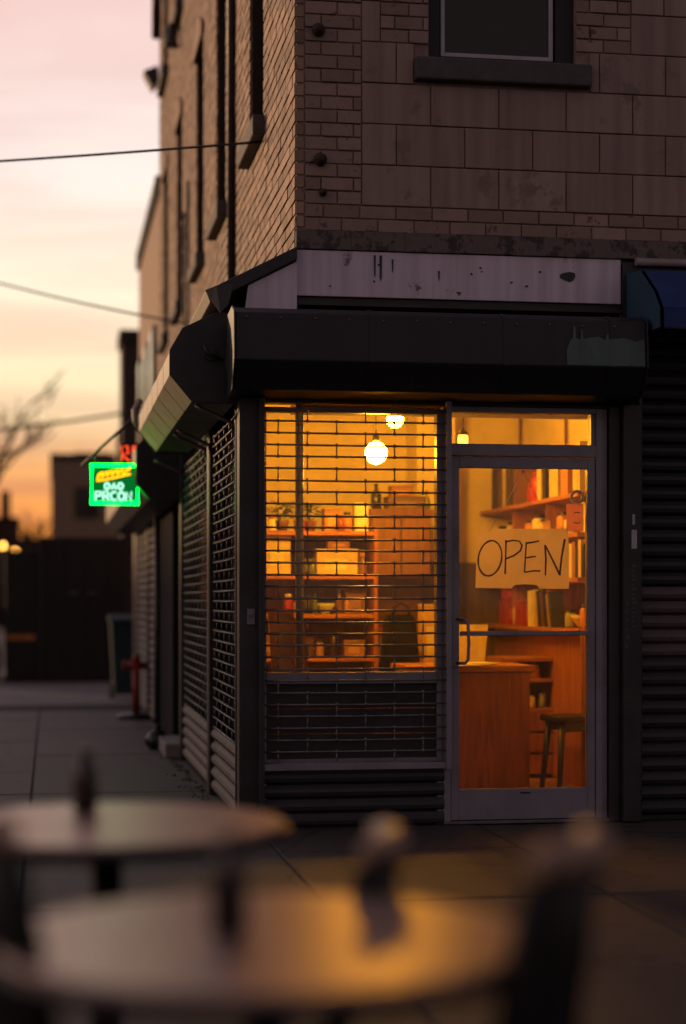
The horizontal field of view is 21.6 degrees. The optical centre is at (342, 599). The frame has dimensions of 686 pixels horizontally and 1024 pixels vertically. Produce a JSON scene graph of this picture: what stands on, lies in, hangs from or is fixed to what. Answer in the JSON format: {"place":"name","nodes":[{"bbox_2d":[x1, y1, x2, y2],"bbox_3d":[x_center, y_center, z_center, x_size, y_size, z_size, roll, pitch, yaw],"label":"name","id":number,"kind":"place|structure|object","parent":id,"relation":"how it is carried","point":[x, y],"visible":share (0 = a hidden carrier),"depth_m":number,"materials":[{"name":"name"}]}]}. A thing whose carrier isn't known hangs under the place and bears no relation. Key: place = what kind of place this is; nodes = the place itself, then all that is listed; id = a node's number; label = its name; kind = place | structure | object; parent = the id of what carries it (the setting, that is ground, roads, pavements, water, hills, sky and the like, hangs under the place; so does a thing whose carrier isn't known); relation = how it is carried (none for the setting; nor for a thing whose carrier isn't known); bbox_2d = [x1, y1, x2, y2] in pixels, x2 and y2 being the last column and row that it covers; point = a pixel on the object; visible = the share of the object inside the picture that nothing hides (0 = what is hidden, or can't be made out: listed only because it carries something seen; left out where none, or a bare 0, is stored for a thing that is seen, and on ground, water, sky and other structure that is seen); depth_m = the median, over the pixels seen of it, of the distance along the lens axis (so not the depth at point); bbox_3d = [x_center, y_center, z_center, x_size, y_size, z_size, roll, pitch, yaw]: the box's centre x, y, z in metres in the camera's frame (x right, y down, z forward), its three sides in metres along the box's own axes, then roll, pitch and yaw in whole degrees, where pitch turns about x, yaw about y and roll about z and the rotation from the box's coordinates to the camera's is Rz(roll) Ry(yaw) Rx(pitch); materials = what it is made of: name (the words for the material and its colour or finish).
{"place":"outdoors","nodes":[
{"label":"outdoors","id":0,"kind":"place"},
{"bbox_2d":[0,626,4,667],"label":"ground","id":1,"kind":"structure","parent":0,"point":[2,637],"depth_m":59.17,"materials":[{"name":"concrete"}]},
{"bbox_2d":[1,544,4,628],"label":"street lamp","id":2,"kind":"object","parent":1,"relation":"on","point":[2,619],"visible":0.98,"depth_m":88.61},
{"bbox_2d":[8,510,50,550],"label":"bare tree","id":3,"kind":"object","parent":1,"relation":"on","point":[31,543],"visible":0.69,"depth_m":74.82,"materials":[{"name":"brown plant"}]},
{"bbox_2d":[0,369,66,478],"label":"bare tree","id":4,"kind":"object","parent":1,"relation":"on","point":[18,451],"visible":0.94,"depth_m":57.30,"materials":[{"name":"brown plant"}]},
{"bbox_2d":[0,491,20,625],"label":"street lamp","id":5,"kind":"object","parent":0,"point":[6,535],"depth_m":98.54,"materials":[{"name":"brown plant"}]},
{"bbox_2d":[0,668,131,705],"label":"side street apron","id":6,"kind":"object","parent":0,"point":[65,693],"depth_m":26.76,"materials":[{"name":"concrete"}]},
{"bbox_2d":[5,537,126,680],"bbox_3d":[-4.887,0.155,31.702,2.040,2.430,2.650,0,0,-9],"label":"site hoarding","id":7,"kind":"object","parent":6,"relation":"on","point":[65,597],"visible":0.98,"depth_m":30.43,"materials":[{"name":"black wood"}]},
{"bbox_2d":[108,614,132,697],"bbox_3d":[-3.001,0.795,25.281,0.580,1.190,0.800,0,0,-9],"label":"sandwich board","id":8,"kind":"object","parent":6,"relation":"on","point":[121,634],"visible":0.56,"depth_m":24.94,"materials":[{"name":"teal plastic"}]},
{"bbox_2d":[116,329,138,613],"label":"dark house","id":9,"kind":"structure","parent":6,"relation":"on","point":[128,344],"depth_m":35.98,"materials":[{"name":"brown brick"}]},
{"bbox_2d":[0,412,121,430],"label":"overhead cable","id":10,"kind":"object","parent":9,"relation":"attached to","point":[62,422],"visible":1,"depth_m":36.47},
{"bbox_2d":[116,433,119,463],"bbox_3d":[-4.678,-2.720,37.384,0.058,1.500,0.900,0,0,-9],"label":"window","id":11,"kind":"structure","parent":9,"relation":"in","point":[118,436],"depth_m":37.01,"materials":[{"name":"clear glass"}]},
{"bbox_2d":[136,175,159,442],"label":"brick house","id":12,"kind":"structure","parent":6,"relation":"on","point":[147,260],"depth_m":25.51,"materials":[{"name":"brown brick"}]},
{"bbox_2d":[138,357,142,442],"bbox_3d":[-3.102,-2.720,27.580,0.058,1.900,0.800,0,0,-9],"label":"window","id":13,"kind":"structure","parent":12,"relation":"in","point":[140,365],"depth_m":27.21,"materials":[{"name":"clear glass"}]},
{"bbox_2d":[143,341,148,405],"bbox_3d":[-2.829,-2.720,25.902,0.058,1.900,0.800,0,0,-9],"label":"window","id":14,"kind":"structure","parent":12,"relation":"in","point":[146,348],"depth_m":25.55,"materials":[{"name":"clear glass"}]},
{"bbox_2d":[149,324,156,393],"bbox_3d":[-2.572,-2.720,24.323,0.058,1.900,0.800,0,0,-9],"label":"window","id":15,"kind":"structure","parent":12,"relation":"in","point":[153,332],"depth_m":23.97,"materials":[{"name":"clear glass"}]},
{"bbox_2d":[0,0,159,538],"label":"sky","id":16,"kind":"structure","parent":0,"point":[72,82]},
{"bbox_2d":[50,452,119,537],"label":"tower block","id":17,"kind":"structure","parent":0,"point":[74,513],"depth_m":69.43,"materials":[{"name":"concrete"}]},
{"bbox_2d":[75,487,98,517],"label":"window","id":18,"kind":"structure","parent":17,"relation":"in","point":[83,509],"depth_m":69.44,"materials":[{"name":"black glass"}]},
{"bbox_2d":[0,706,685,1023],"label":"pavement","id":19,"kind":"structure","parent":0,"point":[637,971],"depth_m":8.70,"materials":[{"name":"concrete"}]},
{"bbox_2d":[0,814,59,1023],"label":"cafe chair","id":20,"kind":"object","parent":19,"relation":"on","point":[20,933],"visible":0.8,"depth_m":2.63,"materials":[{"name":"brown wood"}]},
{"bbox_2d":[0,704,140,706],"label":"kerb","id":21,"kind":"structure","parent":19,"relation":"on","point":[67,705],"depth_m":22.13,"materials":[{"name":"concrete"}]},
{"bbox_2d":[117,655,150,719],"bbox_3d":[-2.263,0.947,19.692,0.420,0.700,0.420,0,0,-9],"label":"standpipe","id":22,"kind":"object","parent":19,"relation":"on","point":[136,665],"visible":0.93,"depth_m":19.65,"materials":[{"name":"red metal"}]},
{"bbox_2d":[0,802,290,1023],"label":"round table","id":23,"kind":"object","parent":19,"relation":"on","point":[105,841],"visible":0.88,"depth_m":4.07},
{"bbox_2d":[73,747,97,811],"bbox_3d":[-0.631,0.439,4.406,0.060,0.153,0.060,0,0,-9],"label":"bottle","id":24,"kind":"object","parent":23,"relation":"on","point":[85,786],"visible":1,"depth_m":4.38,"materials":[{"name":"glass"}]},
{"bbox_2d":[144,724,165,748],"bbox_3d":[-1.632,1.192,15.693,0.201,0.210,0.197,0,0,-9],"label":"rubble bag","id":25,"kind":"object","parent":19,"relation":"on","point":[151,739],"visible":0.82,"depth_m":15.63,"materials":[{"name":"black plastic"}]},
{"bbox_2d":[160,755,210,799],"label":"dead leaves","id":26,"kind":"object","parent":19,"relation":"on","point":[196,787],"visible":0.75,"depth_m":12.89,"materials":[{"name":"brown plant"}]},
{"bbox_2d":[0,892,514,1023],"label":"round table","id":27,"kind":"object","parent":19,"relation":"on","point":[286,957],"visible":0.84,"depth_m":2.60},
{"bbox_2d":[209,833,247,935],"bbox_3d":[-0.178,0.443,2.808,0.060,0.153,0.060,0,0,-9],"label":"bottle","id":28,"kind":"object","parent":27,"relation":"on","point":[228,896],"visible":1,"depth_m":2.79,"materials":[{"name":"glass"}]},
{"bbox_2d":[320,820,409,1023],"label":"cafe chair","id":29,"kind":"object","parent":19,"relation":"on","point":[381,850],"visible":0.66,"depth_m":3.20,"materials":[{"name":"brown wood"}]},
{"bbox_2d":[106,0,685,826],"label":"brick building","id":30,"kind":"structure","parent":19,"relation":"on","point":[432,222],"depth_m":10.55,"materials":[{"name":"brick"}]},
{"bbox_2d":[0,282,185,324],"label":"overhead cable","id":31,"kind":"object","parent":30,"relation":"attached to","point":[112,309],"visible":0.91,"depth_m":19.94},
{"bbox_2d":[81,410,140,504],"bbox_3d":[-1.762,-1.319,14.872,0.806,1.069,0.116,0,0,-9],"label":"neon sign","id":32,"kind":"object","parent":30,"relation":"attached to","point":[112,484],"visible":0.97,"depth_m":14.82,"materials":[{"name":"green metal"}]},
{"bbox_2d":[119,443,138,463],"bbox_3d":[-1.698,-1.255,15.504,0.460,0.190,0.069,0,0,-9],"label":"red neon sign","id":33,"kind":"object","parent":30,"relation":"attached to","point":[127,449],"visible":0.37,"depth_m":15.47,"materials":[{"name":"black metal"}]},
{"bbox_2d":[0,140,261,161],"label":"overhead cable","id":34,"kind":"object","parent":30,"relation":"attached to","point":[135,151],"visible":1,"depth_m":12.57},
{"bbox_2d":[143,65,158,92],"bbox_3d":[-2.495,-6.770,23.403,0.206,0.292,0.280,0,0,-9],"label":"floodlight","id":35,"kind":"object","parent":30,"relation":"attached to","point":[151,77],"visible":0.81,"depth_m":23.27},
{"bbox_2d":[163,22,179,48],"bbox_3d":[-1.866,-6.141,19.554,0.168,0.262,0.168,0,0,36],"label":"wall lamp","id":36,"kind":"object","parent":30,"relation":"attached to","point":[171,42],"visible":1,"depth_m":19.51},
{"bbox_2d":[268,609,294,734],"bbox_3d":[-0.344,0.665,11.131,0.160,1.220,0.026,-3,-7,-9],"label":"leaning board","id":37,"kind":"object","parent":30,"relation":"on","point":[283,639],"visible":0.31,"depth_m":11.18,"materials":[{"name":"brown wood"}]},
{"bbox_2d":[303,627,310,708],"bbox_3d":[-0.282,0.724,11.386,0.160,1.100,0.026,-3,-7,-9],"label":"leaning board","id":38,"kind":"object","parent":30,"relation":"on","point":[305,663],"visible":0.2,"depth_m":11.44,"materials":[{"name":"brown wood"}]},
{"bbox_2d":[266,529,377,734],"bbox_3d":[-0.241,0.377,13.091,0.930,1.790,0.420,0,0,-9],"label":"shelving unit","id":39,"kind":"object","parent":30,"relation":"on","point":[330,592],"visible":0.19,"depth_m":13.26,"materials":[{"name":"orange wood"}]},
{"bbox_2d":[266,536,290,573],"bbox_3d":[-0.478,-0.320,13.022,0.188,0.280,0.148,0,0,-9],"label":"carton","id":40,"kind":"object","parent":39,"relation":"on","point":[276,557],"visible":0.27,"depth_m":12.95,"materials":[{"name":"cardboard"}]},
{"bbox_2d":[266,501,294,530],"bbox_3d":[-0.429,-0.622,13.042,0.313,0.254,0.290,0,0,3],"label":"potted plant","id":41,"kind":"object","parent":39,"relation":"on","point":[287,511],"visible":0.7,"depth_m":13.01,"materials":[{"name":"green plant"}]},
{"bbox_2d":[284,594,292,608],"bbox_3d":[-0.393,0.028,12.935,0.064,0.144,0.064,0,0,-9],"label":"jar","id":42,"kind":"object","parent":39,"relation":"on","point":[288,603],"visible":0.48,"depth_m":12.91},
{"bbox_2d":[303,558,314,573],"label":"carton","id":43,"kind":"object","parent":39,"relation":"on","point":[305,568],"visible":0.4,"depth_m":12.97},
{"bbox_2d":[306,637,313,655],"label":"carton","id":44,"kind":"object","parent":39,"relation":"on","point":[309,640],"visible":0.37,"depth_m":12.99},
{"bbox_2d":[303,588,318,613],"bbox_3d":[-0.250,0.005,13.110,0.128,0.190,0.128,0,0,-9],"label":"carton","id":45,"kind":"object","parent":39,"relation":"on","point":[309,592],"visible":0.5,"depth_m":13.05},
{"bbox_2d":[303,505,322,530],"bbox_3d":[-0.256,-0.600,13.045,0.237,0.210,0.228,0,0,3],"label":"potted plant","id":46,"kind":"object","parent":39,"relation":"on","point":[310,523],"visible":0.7,"depth_m":13.01,"materials":[{"name":"green plant"}]},
{"bbox_2d":[316,640,323,655],"bbox_3d":[-0.168,0.348,12.982,0.060,0.124,0.060,0,0,-9],"label":"jar","id":47,"kind":"object","parent":39,"relation":"on","point":[319,650],"visible":0.78,"depth_m":12.96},
{"bbox_2d":[317,603,334,613],"bbox_3d":[-0.128,0.062,12.988,0.140,0.075,0.140,0,0,-9],"label":"bowl","id":48,"kind":"object","parent":39,"relation":"on","point":[325,606],"visible":0.92,"depth_m":12.94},
{"bbox_2d":[321,508,340,530],"bbox_3d":[-0.087,-0.580,13.106,0.128,0.170,0.148,0,0,-9],"label":"carton","id":49,"kind":"object","parent":39,"relation":"on","point":[328,521],"visible":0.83,"depth_m":13.04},
{"bbox_2d":[329,631,337,655],"bbox_3d":[-0.069,0.319,13.059,0.064,0.183,0.064,0,0,-9],"label":"bottle","id":50,"kind":"object","parent":39,"relation":"on","point":[333,650],"visible":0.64,"depth_m":13.04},
{"bbox_2d":[313,549,357,573],"bbox_3d":[-0.054,-0.275,13.091,0.308,0.190,0.168,0,0,-9],"label":"carton","id":51,"kind":"object","parent":39,"relation":"on","point":[334,557],"visible":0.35,"depth_m":13.01,"materials":[{"name":"cardboard"}]},
{"bbox_2d":[325,541,349,548],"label":"carton","id":52,"kind":"object","parent":51,"relation":"on","point":[340,544],"visible":0.73,"depth_m":13.01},
{"bbox_2d":[335,587,342,613],"bbox_3d":[-0.029,0.004,13.065,0.060,0.193,0.060,0,0,-9],"label":"bottle","id":53,"kind":"object","parent":39,"relation":"on","point":[339,604],"visible":0.74,"depth_m":13.04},
{"bbox_2d":[343,512,351,530],"bbox_3d":[0.030,-0.567,13.075,0.070,0.144,0.070,0,0,-9],"label":"jar","id":54,"kind":"object","parent":39,"relation":"on","point":[347,522],"visible":0.81,"depth_m":13.05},
{"bbox_2d":[341,640,364,655],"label":"carton","id":55,"kind":"object","parent":39,"relation":"on","point":[352,650],"visible":0.86,"depth_m":13.02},
{"bbox_2d":[343,590,366,613],"bbox_3d":[0.084,0.015,13.144,0.158,0.170,0.128,0,0,-9],"label":"carton","id":56,"kind":"object","parent":39,"relation":"on","point":[357,604],"visible":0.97,"depth_m":13.09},
{"bbox_2d":[351,503,368,530],"bbox_3d":[0.125,-0.600,13.110,0.108,0.210,0.128,0,0,-9],"label":"carton","id":57,"kind":"object","parent":39,"relation":"on","point":[358,510],"visible":0.63,"depth_m":13.05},
{"bbox_2d":[358,553,366,573],"bbox_3d":[0.142,-0.262,13.073,0.070,0.164,0.070,0,0,-9],"label":"jar","id":58,"kind":"object","parent":39,"relation":"on","point":[362,568],"visible":0.67,"depth_m":13.04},
{"bbox_2d":[265,405,442,826],"bbox_3d":[0.046,-0.175,10.382,1.053,2.950,0.149,0,0,-9],"label":"shop window","id":59,"kind":"structure","parent":30,"relation":"in","point":[347,686],"depth_m":10.36,"materials":[{"name":"grey metal"}]},
{"bbox_2d":[365,416,386,463],"bbox_3d":[0.216,-1.270,11.788,0.144,0.759,0.144,0,0,-9],"label":"pendant lamp","id":60,"kind":"object","parent":30,"relation":"hanging from","point":[375,451],"visible":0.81,"depth_m":11.75,"materials":[{"name":"white glass"}]},
{"bbox_2d":[387,416,402,427],"bbox_3d":[0.365,-1.429,12.623,0.112,0.441,0.112,0,0,-9],"label":"pendant lamp","id":61,"kind":"object","parent":30,"relation":"hanging from","point":[394,418],"visible":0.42,"depth_m":12.58,"materials":[{"name":"white metal"}]},
{"bbox_2d":[368,509,433,671],"bbox_3d":[0.400,0.297,13.667,0.500,1.950,0.470,0,0,-9],"label":"wooden cabinet","id":62,"kind":"object","parent":30,"relation":"on","point":[401,592],"visible":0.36,"depth_m":13.46,"materials":[{"name":"brown wood"}]},
{"bbox_2d":[371,483,380,508],"bbox_3d":[0.248,-0.775,13.475,0.080,0.193,0.080,0,0,-9],"label":"bottle","id":63,"kind":"object","parent":62,"relation":"on","point":[375,498],"visible":0.9,"depth_m":13.44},
{"bbox_2d":[383,496,424,508],"bbox_3d":[0.461,-0.729,13.601,0.288,0.100,0.208,0,0,-9],"label":"carton","id":64,"kind":"object","parent":62,"relation":"on","point":[406,499],"visible":0.83,"depth_m":13.50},
{"bbox_2d":[387,485,412,495],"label":"carton","id":65,"kind":"object","parent":64,"relation":"on","point":[401,488],"visible":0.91,"depth_m":13.53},
{"bbox_2d":[457,418,467,442],"bbox_3d":[0.778,-1.310,11.677,0.072,0.680,0.071,0,0,-9],"label":"pendant lamp","id":66,"kind":"object","parent":30,"relation":"hanging from","point":[462,434],"visible":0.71,"depth_m":11.65,"materials":[{"name":"glass"}]},
{"bbox_2d":[391,662,534,788],"bbox_3d":[0.790,0.850,11.983,0.850,0.845,0.600,0,0,-9],"label":"counter","id":67,"kind":"object","parent":30,"relation":"on","point":[494,725],"visible":0.65,"depth_m":11.74,"materials":[{"name":"brown wood"}]},
{"bbox_2d":[459,624,487,661],"bbox_3d":[0.827,0.296,12.191,0.310,0.262,0.165,0,0,-9],"label":"display card","id":68,"kind":"object","parent":67,"relation":"on","point":[477,648],"visible":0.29,"depth_m":12.14,"materials":[{"name":"paper"}]},
{"bbox_2d":[459,662,495,665],"bbox_3d":[0.841,0.419,11.836,0.387,0.014,0.380,0,0,-21],"label":"paper stack","id":69,"kind":"object","parent":67,"relation":"on","point":[477,663],"visible":0.62,"depth_m":11.74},
{"bbox_2d":[429,0,572,63],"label":"window","id":70,"kind":"structure","parent":30,"relation":"in","point":[512,30],"depth_m":10.73,"materials":[{"name":"black glass"}]},
{"bbox_2d":[485,656,553,773],"bbox_3d":[1.326,0.842,13.080,0.480,0.860,0.505,0,0,-9],"label":"drawer cabinet","id":71,"kind":"object","parent":30,"relation":"on","point":[536,739],"visible":0.21,"depth_m":12.84,"materials":[{"name":"orange wood"}]},
{"bbox_2d":[538,690,545,706],"bbox_3d":[1.432,0.708,12.928,0.056,0.124,0.056,0,0,-9],"label":"jar","id":72,"kind":"object","parent":71,"relation":"on","point":[542,698],"visible":1,"depth_m":12.91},
{"bbox_2d":[451,456,594,819],"bbox_3d":[1.051,0.223,10.470,0.866,2.105,0.109,0,0,-9],"label":"door","id":73,"kind":"structure","parent":30,"relation":"in","point":[545,802],"depth_m":10.48,"materials":[{"name":"grey metal"}]},
{"bbox_2d":[475,470,568,588],"bbox_3d":[1.048,-0.412,10.519,0.563,0.692,0.023,0,0,-9],"label":"open sign","id":74,"kind":"object","parent":73,"relation":"hanging from","point":[511,558],"visible":1,"depth_m":10.52,"materials":[{"name":"beige"}]},
{"bbox_2d":[479,419,584,786],"bbox_3d":[1.490,-0.188,13.272,0.345,2.920,2.856,0,0,-9],"label":"bookcase","id":75,"kind":"object","parent":30,"relation":"on","point":[564,669],"visible":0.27,"depth_m":12.80,"materials":[{"name":"orange wood"}]},
{"bbox_2d":[492,469,501,508],"bbox_3d":[1.293,-0.880,14.278,0.200,0.330,0.130,0,0,-9],"label":"book","id":76,"kind":"object","parent":75,"relation":"on","point":[494,488],"visible":0.14,"depth_m":14.21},
{"bbox_2d":[498,470,501,507],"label":"book","id":77,"kind":"object","parent":75,"relation":"on","point":[499,488],"visible":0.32,"depth_m":14.06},
{"bbox_2d":[502,469,505,506],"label":"book","id":78,"kind":"object","parent":75,"relation":"on","point":[503,487],"visible":0.12,"depth_m":13.95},
{"bbox_2d":[499,600,511,624],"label":"book","id":79,"kind":"object","parent":75,"relation":"on","point":[505,612],"visible":0.52,"depth_m":13.89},
{"bbox_2d":[501,588,511,598],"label":"carton","id":80,"kind":"object","parent":79,"relation":"on","point":[506,593],"visible":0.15,"depth_m":13.93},
{"bbox_2d":[514,601,527,625],"bbox_3d":[1.410,0.100,13.497,0.208,0.180,0.198,0,0,-9],"label":"book","id":81,"kind":"object","parent":75,"relation":"on","point":[521,613],"visible":0.46,"depth_m":13.39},
{"bbox_2d":[506,469,535,505],"bbox_3d":[1.366,-0.875,13.829,0.200,0.320,0.140,0,0,-9],"label":"book","id":82,"kind":"object","parent":75,"relation":"on","point":[509,482],"visible":0.12,"depth_m":13.77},
{"bbox_2d":[513,469,536,504],"bbox_3d":[1.399,-0.850,13.627,0.200,0.270,0.090,0,0,-9],"label":"book","id":83,"kind":"object","parent":75,"relation":"on","point":[519,493],"visible":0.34,"depth_m":13.58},
{"bbox_2d":[527,591,531,625],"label":"book","id":84,"kind":"object","parent":75,"relation":"on","point":[529,608],"visible":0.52,"depth_m":13.16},
{"bbox_2d":[531,471,536,500],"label":"book","id":85,"kind":"object","parent":75,"relation":"on","point":[534,486],"visible":0.3,"depth_m":13.10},
{"bbox_2d":[531,589,542,626],"bbox_3d":[1.489,0.061,13.075,0.220,0.270,0.080,0,-7,-9],"label":"book","id":86,"kind":"object","parent":75,"relation":"on","point":[534,610],"visible":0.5,"depth_m":13.03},
{"bbox_2d":[532,514,544,528],"bbox_3d":[1.436,-0.537,13.152,0.110,0.174,0.110,0,0,-9],"label":"jar","id":87,"kind":"object","parent":75,"relation":"on","point":[536,520],"visible":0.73,"depth_m":13.11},
{"bbox_2d":[536,590,541,626],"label":"book","id":88,"kind":"object","parent":75,"relation":"on","point":[538,607],"visible":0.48,"depth_m":12.92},
{"bbox_2d":[537,469,541,499],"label":"book","id":89,"kind":"object","parent":75,"relation":"on","point":[539,483],"visible":0.12,"depth_m":12.93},
{"bbox_2d":[542,589,547,626],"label":"book","id":90,"kind":"object","parent":75,"relation":"on","point":[544,592],"visible":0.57,"depth_m":12.76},
{"bbox_2d":[542,469,548,498],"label":"book","id":91,"kind":"object","parent":75,"relation":"on","point":[545,483],"visible":0.12,"depth_m":12.77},
{"bbox_2d":[542,520,556,528],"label":"carton","id":92,"kind":"object","parent":75,"relation":"on","point":[547,525],"visible":0.3,"depth_m":12.66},
{"bbox_2d":[549,469,560,497],"bbox_3d":[1.568,-0.895,12.585,0.200,0.360,0.220,0,0,-9],"label":"book","id":93,"kind":"object","parent":75,"relation":"on","point":[554,482],"visible":0.21,"depth_m":12.54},
{"bbox_2d":[547,591,564,627],"bbox_3d":[1.500,0.073,12.632,0.100,0.270,0.050,0,-21,-9],"label":"book","id":94,"kind":"object","parent":75,"relation":"on","point":[556,608],"visible":0.82,"depth_m":12.61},
{"bbox_2d":[557,511,565,528],"bbox_3d":[1.540,-0.532,12.510,0.110,0.164,0.110,0,0,-9],"label":"jar","id":95,"kind":"object","parent":75,"relation":"on","point":[561,518],"visible":0.45,"depth_m":12.47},
{"bbox_2d":[561,469,572,494],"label":"book","id":96,"kind":"object","parent":75,"relation":"on","point":[566,481],"visible":0.12,"depth_m":12.25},
{"bbox_2d":[569,543,571,577],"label":"book","id":97,"kind":"object","parent":75,"relation":"on","point":[570,560],"visible":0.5,"depth_m":12.12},
{"bbox_2d":[565,610,577,627],"bbox_3d":[1.576,0.128,12.415,0.090,0.124,0.090,0,0,-9],"label":"jar","id":98,"kind":"object","parent":75,"relation":"on","point":[569,623],"visible":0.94,"depth_m":12.38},
{"bbox_2d":[572,542,577,577],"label":"book","id":99,"kind":"object","parent":75,"relation":"on","point":[574,545],"visible":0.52,"depth_m":12.05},
{"bbox_2d":[570,490,583,503],"bbox_3d":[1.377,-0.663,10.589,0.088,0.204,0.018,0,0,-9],"label":"tape roll","id":100,"kind":"object","parent":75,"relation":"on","point":[573,493],"visible":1,"depth_m":10.58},
{"bbox_2d":[575,547,584,577],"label":"book","id":101,"kind":"object","parent":75,"relation":"on","point":[576,562],"visible":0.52,"depth_m":11.98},
{"bbox_2d":[573,441,587,491],"bbox_3d":[1.657,-0.885,12.043,0.200,0.340,0.160,0,0,-9],"label":"book","id":102,"kind":"object","parent":75,"relation":"on","point":[578,479],"visible":0.21,"depth_m":11.95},
{"bbox_2d":[578,539,584,576],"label":"book","id":103,"kind":"object","parent":75,"relation":"on","point":[581,541],"visible":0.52,"depth_m":11.92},
{"bbox_2d":[580,604,584,628],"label":"jar","id":104,"kind":"object","parent":75,"relation":"on","point":[582,617],"visible":0.41,"depth_m":11.99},
{"bbox_2d":[581,544,584,576],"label":"book","id":105,"kind":"object","parent":75,"relation":"on","point":[582,560],"visible":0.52,"depth_m":11.84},
{"bbox_2d":[539,713,584,787],"bbox_3d":[1.492,1.008,11.621,0.376,0.532,0.316,0,0,-17],"label":"stool","id":106,"kind":"object","parent":30,"relation":"on","point":[564,723],"visible":0.45,"depth_m":11.50,"materials":[{"name":"wood"}]},
{"bbox_2d":[566,504,583,530],"bbox_3d":[1.362,-0.485,10.567,0.105,0.160,0.006,0,0,-9],"label":"note","id":107,"kind":"object","parent":30,"relation":"attached to","point":[574,517],"visible":1,"depth_m":10.57,"materials":[{"name":"orange paper"}]},
{"bbox_2d":[627,270,685,331],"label":"awning","id":108,"kind":"object","parent":30,"relation":"attached to","point":[669,286],"visible":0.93,"depth_m":10.28,"materials":[{"name":"blue fabric"}]},
{"bbox_2d":[493,822,612,1023],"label":"cafe chair","id":109,"kind":"object","parent":19,"relation":"on","point":[547,967],"visible":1,"depth_m":2.56,"materials":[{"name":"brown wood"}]},
{"bbox_2d":[379,603,419,671],"bbox_3d":[0.394,0.264,12.546,0.280,0.493,0.120,0,0,-9],"label":"tote bag","id":110,"kind":"object","parent":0,"point":[399,639],"visible":0.77,"depth_m":12.49,"materials":[{"name":"black fabric"}]},
{"bbox_2d":[417,604,433,662],"bbox_3d":[0.627,0.270,12.736,0.178,0.480,0.148,0,0,-9],"label":"carton","id":111,"kind":"object","parent":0,"point":[428,627],"visible":0.4,"depth_m":12.66,"materials":[{"name":"cardboard"}]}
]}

